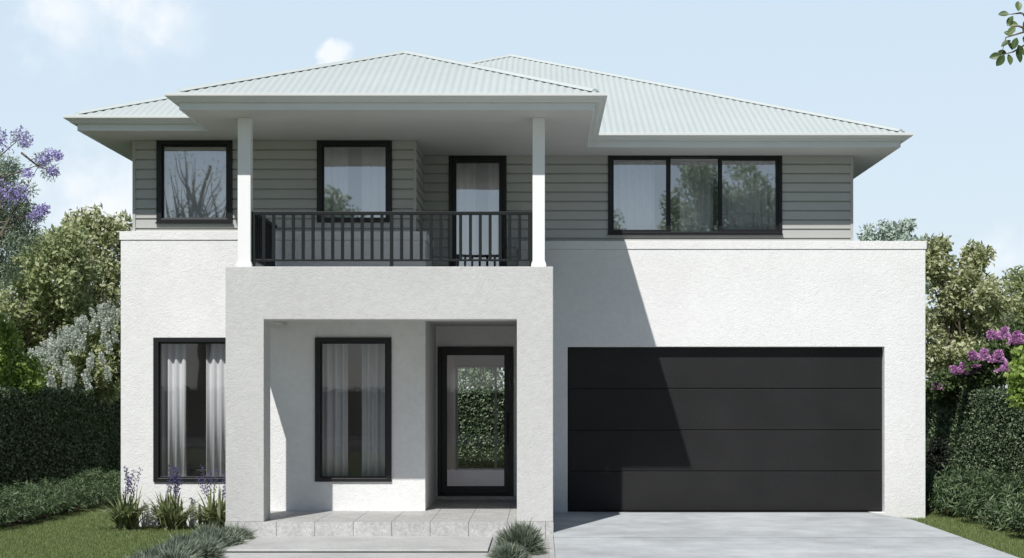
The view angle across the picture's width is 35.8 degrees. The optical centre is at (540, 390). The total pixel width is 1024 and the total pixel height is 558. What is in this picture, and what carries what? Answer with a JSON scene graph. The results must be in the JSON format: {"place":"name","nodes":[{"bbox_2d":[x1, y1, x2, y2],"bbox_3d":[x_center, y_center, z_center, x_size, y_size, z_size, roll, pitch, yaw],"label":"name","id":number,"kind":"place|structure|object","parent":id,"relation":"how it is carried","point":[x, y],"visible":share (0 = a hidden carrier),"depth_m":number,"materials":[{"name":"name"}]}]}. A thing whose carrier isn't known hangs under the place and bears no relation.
{"place":"outdoors","nodes":[
{"label":"outdoors","id":0,"kind":"place"},
{"bbox_2d":[28,505,117,527],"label":"lawn grass","id":1,"kind":"structure","parent":0,"point":[89,518],"depth_m":23.55,"materials":[{"name":"green plant"}]},
{"bbox_2d":[0,524,221,557],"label":"lawn grass","id":2,"kind":"structure","parent":0,"point":[47,536],"depth_m":20.32,"materials":[{"name":"green plant"}]},
{"bbox_2d":[159,534,204,557],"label":"grass tuft","id":3,"kind":"object","parent":2,"relation":"on","point":[195,548],"visible":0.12,"depth_m":17.90,"materials":[{"name":"green plant"}]},
{"bbox_2d":[191,468,205,473],"bbox_3d":[-4.840,1.420,23.250,0.480,0.560,0.500,0,0,0],"label":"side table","id":4,"kind":"object","parent":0,"point":[196,470],"visible":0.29,"depth_m":23.00,"materials":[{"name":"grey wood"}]},
{"bbox_2d":[224,553,486,557],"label":"path","id":5,"kind":"structure","parent":0,"point":[355,555],"depth_m":18.57,"materials":[{"name":"concrete"}]},
{"bbox_2d":[1,499,1021,557],"bbox_3d":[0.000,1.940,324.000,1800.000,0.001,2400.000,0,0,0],"label":"ground","id":6,"kind":"structure","parent":0,"point":[57,516],"depth_m":23.19,"materials":[{"name":"green plant"}]},
{"bbox_2d":[0,307,47,397],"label":"lime shrub","id":7,"kind":"object","parent":6,"relation":"on","point":[26,371],"visible":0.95,"depth_m":28.48,"materials":[{"name":"green plant"}]},
{"bbox_2d":[0,125,63,290],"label":"jacaranda tree","id":8,"kind":"object","parent":6,"relation":"on","point":[8,219],"visible":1,"depth_m":26.98,"materials":[{"name":"purple plant"}]},
{"bbox_2d":[0,220,111,359],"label":"leafy tree","id":9,"kind":"object","parent":6,"relation":"on","point":[61,256],"visible":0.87,"depth_m":32.69,"materials":[{"name":"green plant"}]},
{"bbox_2d":[2,497,116,526],"bbox_3d":[-8.375,1.936,23.500,1.650,0.001,17.000,0,0,0],"label":"garden bed","id":10,"kind":"object","parent":6,"relation":"on","point":[14,523],"depth_m":24.24,"materials":[{"name":"soil"}]},
{"bbox_2d":[0,498,18,526],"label":"shrub","id":11,"kind":"object","parent":10,"relation":"on","point":[6,519],"visible":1,"depth_m":21.96,"materials":[{"name":"green plant"}]},
{"bbox_2d":[0,489,41,524],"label":"shrub","id":12,"kind":"object","parent":10,"relation":"on","point":[28,507],"visible":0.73,"depth_m":22.71,"materials":[{"name":"green plant"}]},
{"bbox_2d":[0,482,62,522],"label":"shrub","id":13,"kind":"object","parent":10,"relation":"on","point":[50,508],"visible":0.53,"depth_m":23.47,"materials":[{"name":"green plant"}]},
{"bbox_2d":[3,477,76,516],"bbox_3d":[-7.756,1.641,24.297,1.305,0.650,1.332,0,0,0],"label":"shrub","id":14,"kind":"object","parent":10,"relation":"on","point":[56,493],"visible":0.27,"depth_m":24.25,"materials":[{"name":"green plant"}]},
{"bbox_2d":[28,476,93,514],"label":"shrub","id":15,"kind":"object","parent":10,"relation":"on","point":[76,492],"visible":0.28,"depth_m":25.08,"materials":[{"name":"green plant"}]},
{"bbox_2d":[33,477,113,509],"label":"shrub","id":16,"kind":"object","parent":10,"relation":"on","point":[97,492],"visible":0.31,"depth_m":25.78,"materials":[{"name":"green plant"}]},
{"bbox_2d":[66,467,120,502],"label":"shrub","id":17,"kind":"object","parent":10,"relation":"on","point":[114,472],"visible":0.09,"depth_m":27.36,"materials":[{"name":"green plant"}]},
{"bbox_2d":[0,385,120,492],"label":"hedge","id":18,"kind":"object","parent":6,"relation":"on","point":[54,432],"visible":0.57,"depth_m":30.18,"materials":[{"name":"green plant"}]},
{"bbox_2d":[20,300,120,406],"bbox_3d":[-9.780,0.063,32.458,3.201,3.995,2.687,0,0,0],"label":"butterfly bush","id":19,"kind":"object","parent":6,"relation":"on","point":[97,364],"visible":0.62,"depth_m":32.39,"materials":[{"name":"white plant"}]},
{"bbox_2d":[58,468,120,506],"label":"shrub","id":20,"kind":"object","parent":6,"relation":"on","point":[110,480],"visible":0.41,"depth_m":26.52,"materials":[{"name":"green plant"}]},
{"bbox_2d":[52,202,131,377],"bbox_3d":[-10.025,-1.033,35.275,2.155,6.181,2.478,0,0,-28],"label":"leafy tree","id":21,"kind":"object","parent":6,"relation":"on","point":[106,230],"visible":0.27,"depth_m":34.68,"materials":[{"name":"green plant"}]},
{"bbox_2d":[123,552,160,557],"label":"grass tuft","id":22,"kind":"object","parent":6,"relation":"on","point":[143,556],"visible":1,"depth_m":16.62,"materials":[{"name":"green plant"}]},
{"bbox_2d":[125,544,171,557],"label":"grass tuft","id":23,"kind":"object","parent":6,"relation":"on","point":[154,551],"visible":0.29,"depth_m":17.22,"materials":[{"name":"green plant"}]},
{"bbox_2d":[152,537,197,556],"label":"grass tuft","id":24,"kind":"object","parent":6,"relation":"on","point":[174,545],"visible":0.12,"depth_m":17.59,"materials":[{"name":"green plant"}]},
{"bbox_2d":[155,546,201,557],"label":"grass tuft","id":25,"kind":"object","parent":6,"relation":"on","point":[175,554],"visible":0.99,"depth_m":16.93,"materials":[{"name":"green plant"}]},
{"bbox_2d":[158,529,199,546],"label":"grass tuft","id":26,"kind":"object","parent":6,"relation":"on","point":[179,536],"visible":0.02,"depth_m":18.58,"materials":[{"name":"green plant"}]},
{"bbox_2d":[186,536,227,557],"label":"grass tuft","id":27,"kind":"object","parent":6,"relation":"on","point":[212,549],"visible":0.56,"depth_m":18.20,"materials":[{"name":"green plant"}]},
{"bbox_2d":[189,520,226,538],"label":"grass tuft","id":28,"kind":"object","parent":6,"relation":"on","point":[200,528],"visible":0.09,"depth_m":19.87,"materials":[{"name":"green plant"}]},
{"bbox_2d":[189,532,227,552],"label":"grass tuft","id":29,"kind":"object","parent":6,"relation":"on","point":[206,536],"visible":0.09,"depth_m":18.91,"materials":[{"name":"green plant"}]},
{"bbox_2d":[197,524,239,546],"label":"grass tuft","id":30,"kind":"object","parent":6,"relation":"on","point":[225,537],"visible":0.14,"depth_m":19.23,"materials":[{"name":"green plant"}]},
{"bbox_2d":[214,523,251,544],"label":"grass tuft","id":31,"kind":"object","parent":6,"relation":"on","point":[237,539],"visible":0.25,"depth_m":19.54,"materials":[{"name":"green plant"}]},
{"bbox_2d":[223,521,257,539],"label":"grass tuft","id":32,"kind":"object","parent":6,"relation":"on","point":[247,533],"visible":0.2,"depth_m":20.20,"materials":[{"name":"green plant"}]},
{"bbox_2d":[226,551,485,552],"bbox_3d":[-2.295,1.978,19.777,3.270,0.123,1.685,0,0,0],"label":"step base","id":33,"kind":"object","parent":6,"relation":"on","point":[355,551],"visible":0.08,"depth_m":18.93,"materials":[{"name":"grey concrete"}]},
{"bbox_2d":[222,536,491,550],"bbox_3d":[-2.290,1.903,19.762,3.320,0.025,1.725,0,0,0],"label":"step","id":34,"kind":"object","parent":33,"relation":"on","point":[370,543],"visible":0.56,"depth_m":19.63,"materials":[{"name":"concrete"}]},
{"bbox_2d":[458,387,503,467],"bbox_3d":[-0.308,0.959,39.886,17.536,2.138,0.798,0,0,0],"label":"hedge","id":35,"kind":"object","parent":6,"relation":"on","point":[476,428],"visible":0.04,"depth_m":39.67,"materials":[{"name":"green plant"}]},
{"bbox_2d":[458,368,503,390],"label":"garden tree","id":36,"kind":"object","parent":6,"relation":"on","point":[481,378],"visible":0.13,"depth_m":50.57,"materials":[{"name":"green plant"}]},
{"bbox_2d":[458,468,503,468],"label":"terrace","id":37,"kind":"structure","parent":6,"relation":"on","point":[479,468],"depth_m":39.19,"materials":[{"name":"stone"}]},
{"bbox_2d":[63,50,926,538],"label":"house","id":38,"kind":"structure","parent":6,"relation":"on","point":[665,364],"depth_m":23.53,"materials":[{"name":"paint"}]},
{"bbox_2d":[161,344,186,475],"bbox_3d":[-5.265,0.360,22.741,0.370,2.640,0.062,0,0,0],"label":"curtain","id":39,"kind":"object","parent":38,"relation":"hanging from","point":[173,405],"visible":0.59,"depth_m":22.74,"materials":[{"name":"fabric"}]},
{"bbox_2d":[153,337,225,481],"bbox_3d":[-4.890,0.267,22.572,1.220,2.049,0.135,0,0,0],"label":"window","id":40,"kind":"structure","parent":38,"relation":"in","point":[157,341],"depth_m":22.50,"materials":[{"name":"black metal"}]},
{"bbox_2d":[156,140,232,221],"bbox_3d":[-4.930,-2.982,22.632,1.080,1.172,0.135,0,0,0],"label":"window","id":41,"kind":"structure","parent":38,"relation":"in","point":[160,144],"depth_m":22.57,"materials":[{"name":"black metal"}]},
{"bbox_2d":[165,147,225,217],"bbox_3d":[-4.930,-2.490,22.791,1.180,2.020,0.032,0,0,0],"label":"window pane","id":42,"kind":"structure","parent":38,"relation":"hanging from","point":[195,182],"depth_m":22.79,"materials":[{"name":"clear glass"}]},
{"bbox_2d":[206,344,225,475],"bbox_3d":[-4.506,0.360,22.741,0.572,2.640,0.062,0,0,0],"label":"curtain","id":43,"kind":"object","parent":38,"relation":"hanging from","point":[215,406],"visible":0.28,"depth_m":22.74,"materials":[{"name":"fabric"}]},
{"bbox_2d":[323,344,347,475],"bbox_3d":[-2.966,0.360,22.741,0.392,2.640,0.062,0,0,0],"label":"curtain","id":44,"kind":"object","parent":38,"relation":"hanging from","point":[335,409],"visible":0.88,"depth_m":22.75,"materials":[{"name":"fabric"}]},
{"bbox_2d":[324,147,347,217],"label":"curtain","id":45,"kind":"object","parent":38,"relation":"hanging from","point":[335,178],"visible":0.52,"depth_m":22.79,"materials":[{"name":"white fabric"}]},
{"bbox_2d":[315,337,391,481],"bbox_3d":[-2.663,0.267,22.572,1.085,2.049,0.135,0,0,0],"label":"window","id":46,"kind":"structure","parent":38,"relation":"in","point":[319,341],"depth_m":22.50,"materials":[{"name":"black metal"}]},
{"bbox_2d":[317,140,391,222],"bbox_3d":[-2.653,-2.982,22.632,1.069,1.172,0.135,0,0,0],"label":"window","id":47,"kind":"structure","parent":38,"relation":"in","point":[321,144],"depth_m":22.57,"materials":[{"name":"black metal"}]},
{"bbox_2d":[362,344,384,475],"bbox_3d":[-2.321,0.360,22.741,0.482,2.640,0.061,0,0,0],"label":"curtain","id":48,"kind":"object","parent":38,"relation":"hanging from","point":[373,409],"visible":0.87,"depth_m":22.74,"materials":[{"name":"fabric"}]},
{"bbox_2d":[362,147,384,217],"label":"curtain","id":49,"kind":"object","parent":38,"relation":"hanging from","point":[373,178],"visible":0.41,"depth_m":22.79,"materials":[{"name":"white fabric"}]},
{"bbox_2d":[457,163,475,266],"bbox_3d":[-1.196,-2.490,24.251,0.400,2.020,0.062,0,0,0],"label":"curtain","id":50,"kind":"object","parent":38,"relation":"hanging from","point":[466,186],"visible":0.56,"depth_m":24.24,"materials":[{"name":"white fabric"}]},
{"bbox_2d":[438,347,512,495],"bbox_3d":[-1.020,0.478,24.819,1.184,2.335,0.162,0,0,0],"label":"front door","id":51,"kind":"structure","parent":38,"relation":"in","point":[443,490],"depth_m":24.80,"materials":[{"name":"black"}]},
{"bbox_2d":[449,155,506,266],"bbox_3d":[-0.958,-2.520,24.095,0.876,2.119,0.130,0,0,0],"label":"balcony door","id":52,"kind":"structure","parent":38,"relation":"in","point":[453,159],"depth_m":24.06,"materials":[{"name":"black metal"}]},
{"bbox_2d":[456,365,503,469],"bbox_3d":[0.555,0.580,33.540,4.710,2.240,0.080,0,0,0],"label":"rear door","id":53,"kind":"structure","parent":38,"relation":"in","point":[495,367],"depth_m":33.50,"materials":[{"name":"black metal"}]},
{"bbox_2d":[489,163,498,266],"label":"curtain","id":54,"kind":"object","parent":38,"relation":"hanging from","point":[493,186],"visible":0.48,"depth_m":24.25,"materials":[{"name":"white fabric"}]},
{"bbox_2d":[614,162,653,229],"bbox_3d":[1.353,-2.490,24.251,0.771,2.020,0.062,0,0,0],"label":"curtain","id":55,"kind":"object","parent":38,"relation":"hanging from","point":[633,195],"visible":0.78,"depth_m":24.25,"materials":[{"name":"white fabric"}]},
{"bbox_2d":[608,155,781,233],"bbox_3d":[2.337,-2.977,24.092,2.638,1.204,0.135,0,0,0],"label":"window","id":56,"kind":"structure","parent":38,"relation":"in","point":[777,158],"depth_m":24.06,"materials":[{"name":"black metal"}]},
{"bbox_2d":[680,162,712,230],"bbox_3d":[2.378,-2.490,24.251,0.520,2.020,0.061,0,0,0],"label":"curtain","id":57,"kind":"object","parent":38,"relation":"hanging from","point":[696,196],"visible":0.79,"depth_m":24.25,"materials":[{"name":"white fabric"}]},
{"bbox_2d":[568,347,881,511],"bbox_3d":[2.802,0.570,24.175,4.792,2.540,0.070,0,0,0],"label":"garage door","id":58,"kind":"structure","parent":38,"relation":"in","point":[651,429],"depth_m":24.14,"materials":[{"name":"black metal"}]},
{"bbox_2d":[722,162,774,228],"bbox_3d":[3.222,-2.490,24.251,0.968,2.020,0.062,0,0,0],"label":"curtain","id":59,"kind":"object","parent":38,"relation":"hanging from","point":[748,195],"visible":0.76,"depth_m":24.25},
{"bbox_2d":[486,539,549,557],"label":"gravel pocket","id":60,"kind":"object","parent":6,"relation":"on","point":[546,555],"visible":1,"depth_m":18.99,"materials":[{"name":"grey gravel"}]},
{"bbox_2d":[487,534,535,557],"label":"grass tuft","id":61,"kind":"object","parent":60,"relation":"on","point":[508,550],"visible":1,"depth_m":17.92,"materials":[{"name":"green plant"}]},
{"bbox_2d":[490,518,551,555],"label":"grass tuft","id":62,"kind":"object","parent":60,"relation":"on","point":[528,536],"visible":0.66,"depth_m":18.63,"materials":[{"name":"green plant"}]},
{"bbox_2d":[549,534,554,557],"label":"edging strip","id":63,"kind":"object","parent":6,"relation":"on","point":[551,551],"visible":0.8,"depth_m":18.95,"materials":[{"name":"concrete"}]},
{"bbox_2d":[856,217,931,290],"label":"distant tree","id":64,"kind":"object","parent":6,"relation":"on","point":[896,232],"visible":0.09,"depth_m":89.32,"materials":[{"name":"green plant"}]},
{"bbox_2d":[920,233,1023,382],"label":"leafy tree","id":65,"kind":"object","parent":6,"relation":"on","point":[952,324],"visible":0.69,"depth_m":33.76,"materials":[{"name":"green plant"}]},
{"bbox_2d":[925,386,1023,478],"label":"hedge","id":66,"kind":"object","parent":6,"relation":"on","point":[983,428],"visible":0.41,"depth_m":31.11,"materials":[{"name":"green plant"}]},
{"bbox_2d":[925,317,1023,410],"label":"lilac bush","id":67,"kind":"object","parent":6,"relation":"on","point":[978,369],"visible":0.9,"depth_m":31.60,"materials":[{"name":"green plant"}]},
{"bbox_2d":[973,265,1023,344],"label":"leafy tree","id":68,"kind":"object","parent":6,"relation":"on","point":[1016,281],"visible":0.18,"depth_m":37.76,"materials":[{"name":"green plant"}]},
{"bbox_2d":[989,1,1023,65],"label":"overhanging tree","id":69,"kind":"object","parent":6,"relation":"on","point":[999,55],"visible":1,"depth_m":12.00,"materials":[{"name":"green plant"}]},
{"label":"garden bed","id":70,"kind":"structure","parent":6,"relation":"on","visible":0},
{"bbox_2d":[70,466,159,530],"bbox_3d":[-5.755,1.494,22.015,1.149,0.913,1.062,0,0,33],"label":"flax lily","id":71,"kind":"object","parent":70,"relation":"on","point":[125,514],"visible":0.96,"depth_m":21.98,"materials":[{"name":"green plant"}]},
{"bbox_2d":[136,465,207,530],"bbox_3d":[-5.127,1.491,22.018,1.258,0.918,1.276,0,0,0],"label":"flax lily","id":72,"kind":"object","parent":70,"relation":"on","point":[166,515],"visible":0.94,"depth_m":21.98,"materials":[{"name":"green plant"}]},
{"bbox_2d":[174,465,225,527],"bbox_3d":[-4.475,1.493,22.023,1.199,0.914,1.138,0,0,36],"label":"flax lily","id":73,"kind":"object","parent":70,"relation":"on","point":[215,513],"visible":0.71,"depth_m":21.95,"materials":[{"name":"green plant"}]},
{"bbox_2d":[0,0,1023,392],"label":"sky","id":74,"kind":"structure","parent":0,"point":[925,69],"materials":[{"name":"blue"}]},
{"bbox_2d":[553,512,962,537],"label":"driveway","id":75,"kind":"structure","parent":0,"point":[719,525],"depth_m":21.71,"materials":[{"name":"concrete"}]},
{"bbox_2d":[554,538,1018,557],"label":"driveway","id":76,"kind":"structure","parent":0,"point":[764,548],"depth_m":18.62,"materials":[{"name":"concrete"}]},
{"bbox_2d":[900,504,1023,557],"bbox_3d":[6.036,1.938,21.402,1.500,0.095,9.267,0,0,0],"label":"lawn grass","id":77,"kind":"structure","parent":0,"point":[973,528],"depth_m":21.77,"materials":[{"name":"green plant"}]},
{"bbox_2d":[925,469,950,503],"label":"shrub","id":78,"kind":"object","parent":77,"relation":"on","point":[926,471],"visible":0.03,"depth_m":26.74,"materials":[{"name":"green plant"}]},
{"bbox_2d":[925,436,952,475],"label":"dark shrub","id":79,"kind":"object","parent":77,"relation":"on","point":[934,457],"visible":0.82,"depth_m":29.46,"materials":[{"name":"green plant"}]},
{"bbox_2d":[925,463,984,509],"bbox_3d":[6.605,1.563,25.580,1.332,0.806,1.332,0,0,0],"label":"shrub","id":80,"kind":"object","parent":77,"relation":"on","point":[931,483],"visible":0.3,"depth_m":25.44,"materials":[{"name":"green plant"}]},
{"bbox_2d":[925,469,995,516],"bbox_3d":[6.566,1.577,24.304,1.350,0.777,1.338,0,0,0],"label":"shrub","id":81,"kind":"object","parent":77,"relation":"on","point":[960,486],"visible":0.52,"depth_m":24.16,"materials":[{"name":"green plant"}]},
{"bbox_2d":[943,463,992,481],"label":"shrub","id":82,"kind":"object","parent":77,"relation":"on","point":[972,468],"visible":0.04,"depth_m":27.17,"materials":[{"name":"green plant"}]},
{"bbox_2d":[955,475,1023,522],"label":"shrub","id":83,"kind":"object","parent":77,"relation":"on","point":[993,493],"visible":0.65,"depth_m":23.01,"materials":[{"name":"green plant"}]},
{"bbox_2d":[969,465,1018,485],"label":"shrub","id":84,"kind":"object","parent":77,"relation":"on","point":[993,475],"visible":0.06,"depth_m":25.86,"materials":[{"name":"green plant"}]},
{"bbox_2d":[978,492,1023,530],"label":"shrub","id":85,"kind":"object","parent":77,"relation":"on","point":[998,513],"visible":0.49,"depth_m":21.79,"materials":[{"name":"green plant"}]},
{"bbox_2d":[991,469,1023,506],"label":"shrub","id":86,"kind":"object","parent":77,"relation":"on","point":[1013,479],"visible":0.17,"depth_m":24.60,"materials":[{"name":"green plant"}]},
{"bbox_2d":[1002,498,1023,535],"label":"shrub","id":87,"kind":"object","parent":77,"relation":"on","point":[1016,518],"visible":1,"depth_m":20.64,"materials":[{"name":"green plant"}]},
{"bbox_2d":[1003,345,1023,413],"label":"lime shrub","id":88,"kind":"object","parent":77,"relation":"on","point":[1015,375],"visible":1,"depth_m":22.33,"materials":[{"name":"green plant"}]}
]}

